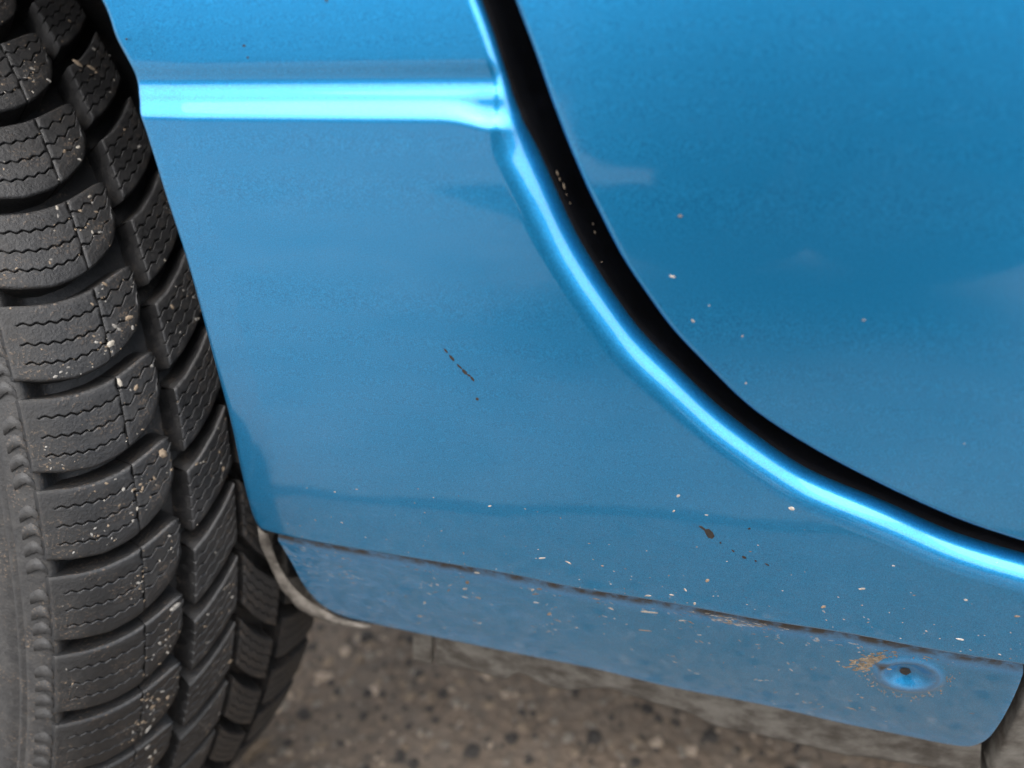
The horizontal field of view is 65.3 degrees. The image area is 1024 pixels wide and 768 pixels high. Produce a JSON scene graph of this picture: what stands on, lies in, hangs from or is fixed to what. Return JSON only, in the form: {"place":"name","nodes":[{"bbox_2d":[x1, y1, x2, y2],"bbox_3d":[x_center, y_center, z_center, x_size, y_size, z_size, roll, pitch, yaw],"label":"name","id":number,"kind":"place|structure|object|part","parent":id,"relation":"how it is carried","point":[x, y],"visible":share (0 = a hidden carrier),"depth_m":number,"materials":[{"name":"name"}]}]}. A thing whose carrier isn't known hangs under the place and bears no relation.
{"place":"outdoors","nodes":[
{"label":"outdoors","id":0,"kind":"place"},
{"bbox_2d":[232,617,931,767],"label":"asphalt","id":1,"kind":"structure","parent":0,"point":[446,712],"depth_m":0.64,"materials":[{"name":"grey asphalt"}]},
{"bbox_2d":[243,738,269,764],"bbox_3d":[-0.197,0.284,0.616,0.013,0.008,0.023,21,38,36],"label":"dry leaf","id":2,"kind":"object","parent":1,"relation":"on","point":[255,749],"visible":0.96,"depth_m":0.61,"materials":[{"name":"brown plant"}]},
{"bbox_2d":[0,0,1023,767],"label":"car","id":3,"kind":"object","parent":1,"relation":"on","point":[666,352],"visible":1,"depth_m":0.25,"materials":[{"name":"blue paint"}]},
{"bbox_2d":[1,20,233,767],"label":"tread grit","id":4,"kind":"object","parent":3,"relation":"in","point":[162,453],"visible":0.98,"depth_m":0.31,"materials":[{"name":"stone"}]},
{"bbox_3d":[0.153,-0.098,0.162,0.447,0.339,0.053,8,32,19],"label":"door","id":5,"kind":"part","parent":3,"relation":"part of","materials":[{"name":"blue paint"}]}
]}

